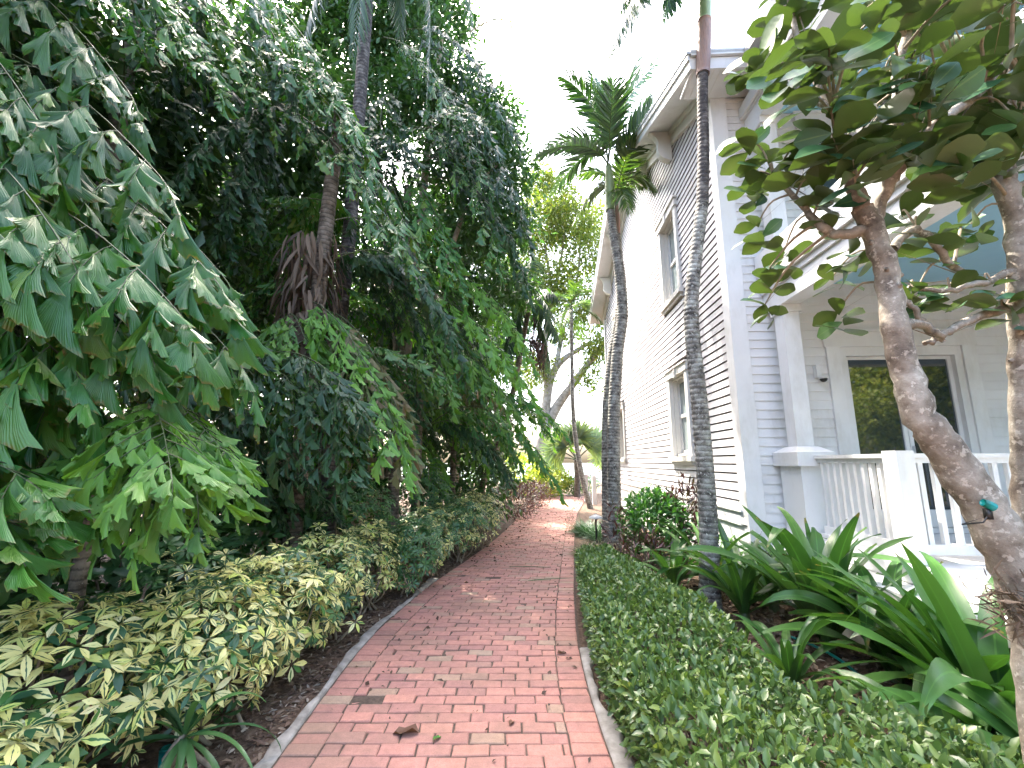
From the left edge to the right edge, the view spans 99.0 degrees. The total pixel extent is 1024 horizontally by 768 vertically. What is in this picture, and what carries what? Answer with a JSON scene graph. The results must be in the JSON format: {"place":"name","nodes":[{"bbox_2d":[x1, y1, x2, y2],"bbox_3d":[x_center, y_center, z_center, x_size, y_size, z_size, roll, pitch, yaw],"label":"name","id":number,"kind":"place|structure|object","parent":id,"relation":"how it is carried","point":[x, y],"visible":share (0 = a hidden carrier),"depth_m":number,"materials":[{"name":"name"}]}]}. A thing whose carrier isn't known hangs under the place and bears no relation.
{"place":"outdoors","nodes":[
{"label":"outdoors","id":0,"kind":"place"},
{"bbox_2d":[101,0,769,462],"label":"sky","id":1,"kind":"structure","parent":0,"point":[579,34],"materials":[{"name":"white"}]},
{"bbox_2d":[271,496,614,767],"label":"brick path","id":2,"kind":"structure","parent":0,"point":[580,720],"depth_m":3.27,"materials":[{"name":"red brick"}]},
{"bbox_2d":[393,723,418,734],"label":"fallen leaf","id":3,"kind":"object","parent":2,"relation":"on","point":[410,728],"visible":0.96,"depth_m":2.63,"materials":[{"name":"brown plant"}]},
{"bbox_2d":[331,497,582,708],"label":"leaf litter","id":4,"kind":"object","parent":2,"relation":"on","point":[428,627],"visible":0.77,"depth_m":7.49,"materials":[{"name":"brown plant"}]},
{"bbox_2d":[340,591,590,762],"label":"leaf litter","id":5,"kind":"object","parent":2,"relation":"on","point":[589,758],"visible":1,"depth_m":3.14,"materials":[{"name":"brown plant"}]},
{"bbox_2d":[1,482,952,767],"bbox_3d":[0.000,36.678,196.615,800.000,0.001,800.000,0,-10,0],"label":"ground","id":6,"kind":"structure","parent":0,"point":[151,752],"depth_m":3.37,"materials":[{"name":"soil"}]},
{"bbox_2d":[0,539,70,676],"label":"undergrowth shrub","id":7,"kind":"object","parent":6,"relation":"on","point":[17,596],"visible":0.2,"depth_m":2.68,"materials":[{"name":"green plant"}]},
{"bbox_2d":[0,694,95,767],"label":"schefflera shrub","id":8,"kind":"object","parent":6,"relation":"on","point":[11,754],"visible":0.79,"depth_m":1.73,"materials":[{"name":"green plant"}]},
{"bbox_2d":[0,461,109,603],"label":"fishtail palm","id":9,"kind":"object","parent":6,"relation":"on","point":[32,508],"visible":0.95,"depth_m":1.91,"materials":[{"name":"green plant"}]},
{"bbox_2d":[0,411,131,631],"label":"undergrowth shrub","id":10,"kind":"object","parent":6,"relation":"on","point":[109,413],"visible":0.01,"depth_m":4.41,"materials":[{"name":"green plant"}]},
{"bbox_2d":[0,588,204,767],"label":"schefflera shrub","id":11,"kind":"object","parent":6,"relation":"on","point":[139,707],"visible":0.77,"depth_m":2.07,"materials":[{"name":"green plant"}]},
{"bbox_2d":[4,476,258,674],"bbox_3d":[-3.410,1.454,3.855,1.914,1.885,1.921,-4,-11,21],"label":"undergrowth shrub","id":12,"kind":"object","parent":6,"relation":"on","point":[112,570],"visible":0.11,"depth_m":3.48,"materials":[{"name":"green plant"}]},
{"bbox_2d":[0,0,273,496],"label":"fishtail palm","id":13,"kind":"object","parent":6,"relation":"on","point":[79,301],"visible":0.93,"depth_m":2.61,"materials":[{"name":"green plant"}]},
{"bbox_2d":[0,0,287,339],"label":"broadleaf tree","id":14,"kind":"object","parent":6,"relation":"on","point":[192,198],"visible":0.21,"depth_m":5.46,"materials":[{"name":"green plant"}]},
{"bbox_2d":[22,396,271,719],"bbox_3d":[-2.603,1.056,2.568,2.508,2.148,1.370,-4,-11,20],"label":"fishtail palm","id":15,"kind":"object","parent":6,"relation":"on","point":[196,475],"visible":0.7,"depth_m":2.27,"materials":[{"name":"green plant"}]},
{"bbox_2d":[0,0,300,652],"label":"fishtail palm","id":16,"kind":"object","parent":6,"relation":"on","point":[284,86],"visible":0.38,"depth_m":4.55,"materials":[{"name":"green plant"}]},
{"bbox_2d":[78,536,249,692],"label":"schefflera shrub","id":17,"kind":"object","parent":6,"relation":"on","point":[180,566],"visible":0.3,"depth_m":3.22,"materials":[{"name":"green plant"}]},
{"bbox_2d":[158,744,171,767],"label":"ground lamp","id":18,"kind":"object","parent":6,"relation":"on","point":[163,750],"visible":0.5,"depth_m":2.36,"materials":[{"name":"teal plastic"}]},
{"bbox_2d":[84,672,281,767],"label":"strap seedling","id":19,"kind":"object","parent":6,"relation":"on","point":[180,748],"visible":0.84,"depth_m":2.22,"materials":[{"name":"green plant"}]},
{"bbox_2d":[85,174,286,528],"bbox_3d":[-8.976,-1.206,10.733,6.817,10.170,6.211,5,-11,-25],"label":"broadleaf tree","id":20,"kind":"object","parent":6,"relation":"on","point":[134,401],"visible":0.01,"depth_m":10.35,"materials":[{"name":"green plant"}]},
{"bbox_2d":[90,564,296,745],"bbox_3d":[-1.940,1.641,2.700,1.030,1.001,1.056,0,-10,0],"label":"schefflera shrub","id":21,"kind":"object","parent":6,"relation":"on","point":[217,661],"visible":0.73,"depth_m":2.52,"materials":[{"name":"green plant"}]},
{"bbox_2d":[14,0,394,556],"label":"broadleaf tree","id":22,"kind":"object","parent":6,"relation":"on","point":[304,177],"visible":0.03,"depth_m":7.91,"materials":[{"name":"green plant"}]},
{"bbox_2d":[151,455,330,608],"bbox_3d":[-3.142,1.705,5.074,1.665,1.915,1.734,9,-14,-41],"label":"undergrowth shrub","id":23,"kind":"object","parent":6,"relation":"on","point":[269,529],"visible":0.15,"depth_m":4.78,"materials":[{"name":"green plant"}]},
{"bbox_2d":[159,341,380,627],"bbox_3d":[-3.091,1.105,4.821,3.746,2.962,2.114,0,-10,0],"label":"shrub","id":24,"kind":"object","parent":6,"relation":"on","point":[279,438],"visible":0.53,"depth_m":4.13,"materials":[{"name":"green plant"}]},
{"bbox_2d":[198,543,343,688],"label":"schefflera shrub","id":25,"kind":"object","parent":6,"relation":"on","point":[327,595],"visible":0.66,"depth_m":3.24,"materials":[{"name":"green plant"}]},
{"bbox_2d":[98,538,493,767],"bbox_3d":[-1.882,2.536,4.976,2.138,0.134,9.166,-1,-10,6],"label":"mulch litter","id":26,"kind":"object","parent":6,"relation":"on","point":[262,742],"visible":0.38,"depth_m":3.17,"materials":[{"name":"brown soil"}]},
{"bbox_2d":[128,0,467,604],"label":"fishtail palm","id":27,"kind":"object","parent":6,"relation":"on","point":[316,333],"visible":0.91,"depth_m":5.39,"materials":[{"name":"green plant"}]},
{"bbox_2d":[264,522,375,646],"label":"schefflera shrub","id":28,"kind":"object","parent":6,"relation":"on","point":[351,561],"visible":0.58,"depth_m":3.97,"materials":[{"name":"green plant"}]},
{"bbox_2d":[257,452,384,558],"bbox_3d":[-3.297,2.260,8.556,0.043,1.750,4.679,-1,-10,7],"label":"fence","id":29,"kind":"object","parent":6,"relation":"on","point":[372,459],"visible":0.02,"depth_m":9.22,"materials":[{"name":"brown wood"}]},
{"bbox_2d":[227,199,431,506],"bbox_3d":[-5.115,-0.901,12.442,6.211,10.170,6.817,-4,-11,22],"label":"broadleaf tree","id":30,"kind":"object","parent":6,"relation":"on","point":[352,304],"visible":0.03,"depth_m":11.63,"materials":[{"name":"green plant"}]},
{"bbox_2d":[253,578,437,767],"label":"path edging","id":31,"kind":"object","parent":6,"relation":"on","point":[272,755],"visible":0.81,"depth_m":2.99,"materials":[{"name":"concrete"}]},
{"bbox_2d":[304,469,399,583],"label":"schefflera shrub","id":32,"kind":"object","parent":6,"relation":"on","point":[365,506],"visible":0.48,"depth_m":5.81,"materials":[{"name":"green plant"}]},
{"bbox_2d":[324,518,402,613],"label":"schefflera shrub","id":33,"kind":"object","parent":6,"relation":"on","point":[383,576],"visible":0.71,"depth_m":4.90,"materials":[{"name":"green plant"}]},
{"bbox_2d":[247,23,538,560],"bbox_3d":[-1.964,-2.234,7.806,4.411,10.491,4.884,6,-12,-30],"label":"fishtail palm","id":34,"kind":"object","parent":6,"relation":"on","point":[484,208],"visible":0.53,"depth_m":7.71,"materials":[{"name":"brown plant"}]},
{"bbox_2d":[239,0,558,547],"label":"broadleaf tree","id":35,"kind":"object","parent":6,"relation":"on","point":[388,65],"visible":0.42,"depth_m":9.69,"materials":[{"name":"green plant"}]},
{"bbox_2d":[469,15,538,55],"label":"hanging branch","id":36,"kind":"object","parent":35,"relation":"hanging from","point":[487,21],"visible":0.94,"depth_m":10.33,"materials":[{"name":"green plant"}]},
{"bbox_2d":[300,0,501,581],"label":"feather palm","id":37,"kind":"object","parent":6,"relation":"on","point":[364,23],"visible":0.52,"depth_m":7.00,"materials":[{"name":"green plant"}]},
{"bbox_2d":[369,515,444,594],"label":"schefflera shrub","id":38,"kind":"object","parent":6,"relation":"on","point":[422,538],"visible":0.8,"depth_m":5.39,"materials":[{"name":"green plant"}]},
{"bbox_2d":[383,457,452,554],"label":"schefflera shrub","id":39,"kind":"object","parent":6,"relation":"on","point":[430,497],"visible":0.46,"depth_m":7.69,"materials":[{"name":"green plant"}]},
{"bbox_2d":[397,503,461,578],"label":"schefflera shrub","id":40,"kind":"object","parent":6,"relation":"on","point":[450,536],"visible":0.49,"depth_m":6.28,"materials":[{"name":"green plant"}]},
{"bbox_2d":[305,269,568,541],"bbox_3d":[-1.259,0.527,7.931,4.242,5.563,3.534,-7,-12,36],"label":"fishtail palm","id":41,"kind":"object","parent":6,"relation":"on","point":[472,434],"visible":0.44,"depth_m":7.61,"materials":[{"name":"green plant"}]},
{"bbox_2d":[348,160,532,531],"bbox_3d":[-2.479,-0.777,12.610,6.680,9.966,6.086,-9,-13,40],"label":"broadleaf tree","id":42,"kind":"object","parent":6,"relation":"on","point":[473,311],"visible":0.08,"depth_m":11.20,"materials":[{"name":"green plant"}]},
{"bbox_2d":[431,494,492,562],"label":"schefflera shrub","id":43,"kind":"object","parent":6,"relation":"on","point":[456,505],"visible":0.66,"depth_m":7.20,"materials":[{"name":"green plant"}]},
{"bbox_2d":[370,349,575,530],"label":"fishtail palm","id":44,"kind":"object","parent":6,"relation":"on","point":[528,409],"visible":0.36,"depth_m":9.75,"materials":[{"name":"green plant"}]},
{"bbox_2d":[414,279,537,502],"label":"broadleaf tree","id":45,"kind":"object","parent":6,"relation":"on","point":[529,331],"visible":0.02,"depth_m":16.89,"materials":[{"name":"green plant"}]},
{"bbox_2d":[447,488,507,550],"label":"schefflera shrub","id":46,"kind":"object","parent":6,"relation":"on","point":[490,509],"visible":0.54,"depth_m":8.21,"materials":[{"name":"green plant"}]},
{"bbox_2d":[488,479,545,521],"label":"purple shrub","id":47,"kind":"object","parent":6,"relation":"on","point":[524,488],"visible":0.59,"depth_m":12.20,"materials":[{"name":"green plant"}]},
{"bbox_2d":[475,256,560,530],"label":"feather palm","id":48,"kind":"object","parent":6,"relation":"on","point":[545,314],"visible":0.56,"depth_m":10.90,"materials":[{"name":"green plant"}]},
{"bbox_2d":[505,451,540,494],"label":"yellow bush","id":49,"kind":"object","parent":6,"relation":"on","point":[522,458],"visible":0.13,"depth_m":21.20,"materials":[{"name":"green plant"}]},
{"bbox_2d":[513,478,556,507],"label":"purple shrub","id":50,"kind":"object","parent":6,"relation":"on","point":[540,485],"visible":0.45,"depth_m":15.58,"materials":[{"name":"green plant"}]},
{"bbox_2d":[521,465,562,498],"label":"yellow bush","id":51,"kind":"object","parent":6,"relation":"on","point":[533,473],"visible":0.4,"depth_m":19.73,"materials":[{"name":"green plant"}]},
{"bbox_2d":[486,154,604,491],"bbox_3d":[2.324,-4.426,26.304,10.257,21.351,7.662,0,-10,0],"label":"shade tree","id":52,"kind":"object","parent":6,"relation":"on","point":[562,211],"visible":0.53,"depth_m":25.69,"materials":[{"name":"green plant"}]},
{"bbox_2d":[539,467,573,495],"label":"yellow bush","id":53,"kind":"object","parent":6,"relation":"on","point":[567,482],"visible":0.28,"depth_m":21.13,"materials":[{"name":"green plant"}]},
{"bbox_2d":[538,417,601,496],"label":"fan palm","id":54,"kind":"object","parent":6,"relation":"on","point":[590,439],"visible":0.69,"depth_m":20.63,"materials":[{"name":"green plant"}]},
{"bbox_2d":[561,477,582,495],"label":"round bush","id":55,"kind":"object","parent":6,"relation":"on","point":[571,491],"visible":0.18,"depth_m":21.46,"materials":[{"name":"green plant"}]},
{"bbox_2d":[551,280,602,508],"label":"slender palm","id":56,"kind":"object","parent":6,"relation":"on","point":[568,311],"visible":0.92,"depth_m":16.34,"materials":[{"name":"green plant"}]},
{"bbox_2d":[580,473,599,493],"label":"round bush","id":57,"kind":"object","parent":6,"relation":"on","point":[590,484],"visible":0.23,"depth_m":22.72,"materials":[{"name":"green plant"}]},
{"bbox_2d":[584,469,601,504],"bbox_3d":[3.397,4.007,17.336,0.794,1.391,1.781,0,-10,0],"label":"stair railing","id":58,"kind":"object","parent":6,"relation":"on","point":[594,494],"visible":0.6,"depth_m":16.74,"materials":[{"name":"white paint"}]},
{"bbox_2d":[587,425,601,470],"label":"fan palm","id":59,"kind":"object","parent":6,"relation":"on","point":[598,464],"visible":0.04,"depth_m":23.72,"materials":[{"name":"green plant"}]},
{"bbox_2d":[589,514,601,543],"bbox_3d":[1.588,2.789,8.239,0.246,0.668,0.250,0,-10,0],"label":"path light","id":60,"kind":"object","parent":6,"relation":"on","point":[595,516],"visible":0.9,"depth_m":8.22,"materials":[{"name":"metal"}]},
{"bbox_2d":[564,515,629,539],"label":"grass clump","id":61,"kind":"object","parent":6,"relation":"on","point":[580,527],"visible":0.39,"depth_m":9.90,"materials":[{"name":"green plant"}]},
{"bbox_2d":[530,51,664,549],"bbox_3d":[1.869,-2.706,9.239,3.133,11.959,2.741,0,-10,0],"label":"ringed palm","id":62,"kind":"object","parent":6,"relation":"on","point":[603,110],"visible":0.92,"depth_m":9.07,"materials":[{"name":"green plant"}]},
{"bbox_2d":[564,537,631,557],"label":"grass clump","id":63,"kind":"object","parent":6,"relation":"on","point":[574,552],"visible":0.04,"depth_m":7.87,"materials":[{"name":"green plant"}]},
{"bbox_2d":[580,523,632,543],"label":"grass clump","id":64,"kind":"object","parent":6,"relation":"on","point":[592,537],"visible":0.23,"depth_m":9.05,"materials":[{"name":"green plant"}]},
{"bbox_2d":[580,647,634,767],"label":"path edging","id":65,"kind":"object","parent":6,"relation":"on","point":[614,738],"visible":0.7,"depth_m":2.68,"materials":[{"name":"concrete"}]},
{"bbox_2d":[572,134,658,543],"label":"ringed palm","id":66,"kind":"object","parent":6,"relation":"on","point":[628,166],"visible":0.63,"depth_m":9.52,"materials":[{"name":"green plant"}]},
{"bbox_2d":[599,496,632,552],"bbox_3d":[1.666,2.356,7.012,0.566,1.094,0.588,0,-10,0],"label":"purple croton","id":67,"kind":"object","parent":6,"relation":"on","point":[621,509],"visible":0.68,"depth_m":6.96,"materials":[{"name":"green plant"}]},
{"bbox_2d":[615,547,656,571],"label":"grass clump","id":68,"kind":"object","parent":6,"relation":"on","point":[638,557],"visible":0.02,"depth_m":7.01,"materials":[{"name":"green plant"}]},
{"bbox_2d":[614,524,672,575],"bbox_3d":[1.909,2.406,6.184,1.025,0.856,0.928,0,-10,0],"label":"purple croton","id":69,"kind":"object","parent":6,"relation":"on","point":[652,539],"visible":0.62,"depth_m":6.15,"materials":[{"name":"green plant"}]},
{"bbox_2d":[613,483,698,564],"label":"croton bush","id":70,"kind":"object","parent":6,"relation":"on","point":[648,502],"visible":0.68,"depth_m":7.08,"materials":[{"name":"green plant"}]},
{"bbox_2d":[606,0,725,612],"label":"ringed palm","id":71,"kind":"object","parent":6,"relation":"on","point":[705,473],"visible":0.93,"depth_m":5.42,"materials":[{"name":"grey plant"}]},
{"bbox_2d":[622,537,726,585],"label":"strap lily","id":72,"kind":"object","parent":6,"relation":"on","point":[676,560],"visible":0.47,"depth_m":5.54,"materials":[{"name":"green plant"}]},
{"bbox_2d":[654,470,698,563],"bbox_3d":[2.756,2.181,7.183,1.035,1.524,0.883,-7,-12,34],"label":"purple croton","id":73,"kind":"object","parent":6,"relation":"on","point":[688,494],"visible":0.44,"depth_m":7.10,"materials":[{"name":"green plant"}]},
{"bbox_2d":[640,512,766,584],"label":"strap lily","id":74,"kind":"object","parent":6,"relation":"on","point":[664,569],"visible":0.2,"depth_m":5.97,"materials":[{"name":"green plant"}]},
{"bbox_2d":[665,520,807,619],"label":"strap lily","id":75,"kind":"object","parent":6,"relation":"on","point":[742,585],"visible":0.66,"depth_m":4.51,"materials":[{"name":"green plant"}]},
{"bbox_2d":[692,538,826,612],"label":"strap lily","id":76,"kind":"object","parent":6,"relation":"on","point":[764,580],"visible":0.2,"depth_m":4.84,"materials":[{"name":"green plant"}]},
{"bbox_2d":[617,584,912,767],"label":"mulch litter","id":77,"kind":"object","parent":6,"relation":"on","point":[828,657],"visible":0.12,"depth_m":3.72,"materials":[{"name":"brown soil"}]},
{"bbox_2d":[791,636,859,673],"bbox_3d":[2.639,2.232,3.465,0.114,0.021,1.207,0,-10,-2],"label":"drip hose","id":78,"kind":"object","parent":77,"relation":"on","point":[832,655],"visible":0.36,"depth_m":3.63,"materials":[{"name":"black plastic"}]},
{"bbox_2d":[574,543,1023,767],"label":"clipped hedge","id":79,"kind":"object","parent":6,"relation":"on","point":[632,693],"visible":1,"depth_m":2.12,"materials":[{"name":"green plant"}]},
{"bbox_2d":[680,502,928,654],"bbox_3d":[2.786,1.737,3.973,1.676,1.261,1.766,9,-14,-42],"label":"strap lily","id":80,"kind":"object","parent":6,"relation":"on","point":[798,545],"visible":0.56,"depth_m":3.79,"materials":[{"name":"green plant"}]},
{"bbox_2d":[588,0,1023,670],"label":"house","id":81,"kind":"structure","parent":6,"relation":"on","point":[810,426],"depth_m":5.86,"materials":[{"name":"paint"}]},
{"bbox_2d":[611,306,615,322],"bbox_3d":[3.537,-1.513,14.374,0.300,2.000,1.300,-1,-10,3],"label":"window","id":82,"kind":"structure","parent":81,"relation":"in","point":[613,313],"depth_m":14.84,"materials":[{"name":"beige paint"}]},
{"bbox_2d":[620,402,626,463],"bbox_3d":[3.537,1.569,13.825,0.300,1.860,1.300,-1,-10,3],"label":"window","id":83,"kind":"structure","parent":81,"relation":"in","point":[623,442],"depth_m":13.53,"materials":[{"name":"beige paint"}]},
{"bbox_2d":[654,195,683,315],"bbox_3d":[3.229,-2.511,8.770,0.300,2.000,1.300,-1,-10,3],"label":"window","id":84,"kind":"structure","parent":81,"relation":"in","point":[666,230],"depth_m":9.02,"materials":[{"name":"beige paint"}]},
{"bbox_2d":[663,359,695,464],"bbox_3d":[3.229,0.571,8.221,0.300,1.860,1.300,-1,-10,3],"label":"window","id":85,"kind":"structure","parent":81,"relation":"in","point":[678,389],"depth_m":8.50,"materials":[{"name":"beige paint"}]},
{"bbox_2d":[791,107,889,194],"bbox_3d":[5.168,-2.915,6.317,2.000,2.275,0.195,-1,-10,3],"label":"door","id":86,"kind":"structure","parent":81,"relation":"in","point":[814,114],"depth_m":6.45,"materials":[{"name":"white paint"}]},
{"bbox_2d":[822,327,1003,532],"bbox_3d":[5.168,0.565,5.697,2.000,2.625,0.195,-1,-10,3],"label":"door","id":87,"kind":"structure","parent":81,"relation":"in","point":[867,420],"depth_m":5.77,"materials":[{"name":"white paint"}]},
{"bbox_2d":[718,613,899,699],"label":"strap lily","id":88,"kind":"object","parent":6,"relation":"on","point":[786,657],"visible":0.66,"depth_m":3.04,"materials":[{"name":"green plant"}]},
{"bbox_2d":[715,0,1023,763],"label":"paddle tree","id":89,"kind":"object","parent":6,"relation":"on","point":[930,112],"visible":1,"depth_m":1.82,"materials":[{"name":"green plant"}]},
{"bbox_2d":[962,499,997,524],"bbox_3d":[1.732,0.476,1.621,0.118,0.096,0.036,-1,-10,3],"label":"spotlight","id":90,"kind":"object","parent":89,"relation":"attached to","point":[989,508],"visible":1,"depth_m":1.62,"materials":[{"name":"teal plastic"}]},
{"bbox_2d":[957,558,1023,648],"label":"root clump","id":91,"kind":"object","parent":89,"relation":"attached to","point":[1017,601],"visible":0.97,"depth_m":1.60,"materials":[{"name":"green plant"}]},
{"bbox_2d":[757,554,1004,683],"bbox_3d":[2.968,1.818,3.342,1.745,0.880,1.800,8,-13,-38],"label":"strap lily","id":92,"kind":"object","parent":6,"relation":"on","point":[894,570],"visible":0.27,"depth_m":3.36,"materials":[{"name":"green plant"}]},
{"bbox_2d":[782,548,1009,731],"bbox_3d":[2.437,1.654,2.703,1.301,0.978,2.118,3,-10,-15],"label":"strap lily","id":93,"kind":"object","parent":6,"relation":"on","point":[993,662],"visible":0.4,"depth_m":2.82,"materials":[{"name":"green plant"}]},
{"bbox_2d":[795,543,1015,742],"bbox_3d":[2.698,1.528,2.593,1.977,1.189,1.963,-3,-10,14],"label":"strap lily","id":94,"kind":"object","parent":6,"relation":"on","point":[941,593],"visible":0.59,"depth_m":2.56,"materials":[{"name":"green plant"}]},
{"bbox_2d":[813,668,1020,767],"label":"strap lily","id":95,"kind":"object","parent":6,"relation":"on","point":[863,681],"visible":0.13,"depth_m":2.43,"materials":[{"name":"green plant"}]},
{"bbox_2d":[838,670,1020,767],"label":"strap lily","id":96,"kind":"object","parent":6,"relation":"on","point":[1002,708],"visible":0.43,"depth_m":2.15,"materials":[{"name":"green plant"}]},
{"bbox_2d":[901,68,1023,522],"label":"paddle tree","id":97,"kind":"object","parent":6,"relation":"on","point":[1007,189],"visible":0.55,"depth_m":1.98,"materials":[{"name":"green plant"}]},
{"bbox_2d":[401,463,601,481],"bbox_3d":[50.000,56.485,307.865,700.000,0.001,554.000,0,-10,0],"label":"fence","id":98,"kind":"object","parent":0,"point":[587,468],"depth_m":94.71,"materials":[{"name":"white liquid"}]}
]}

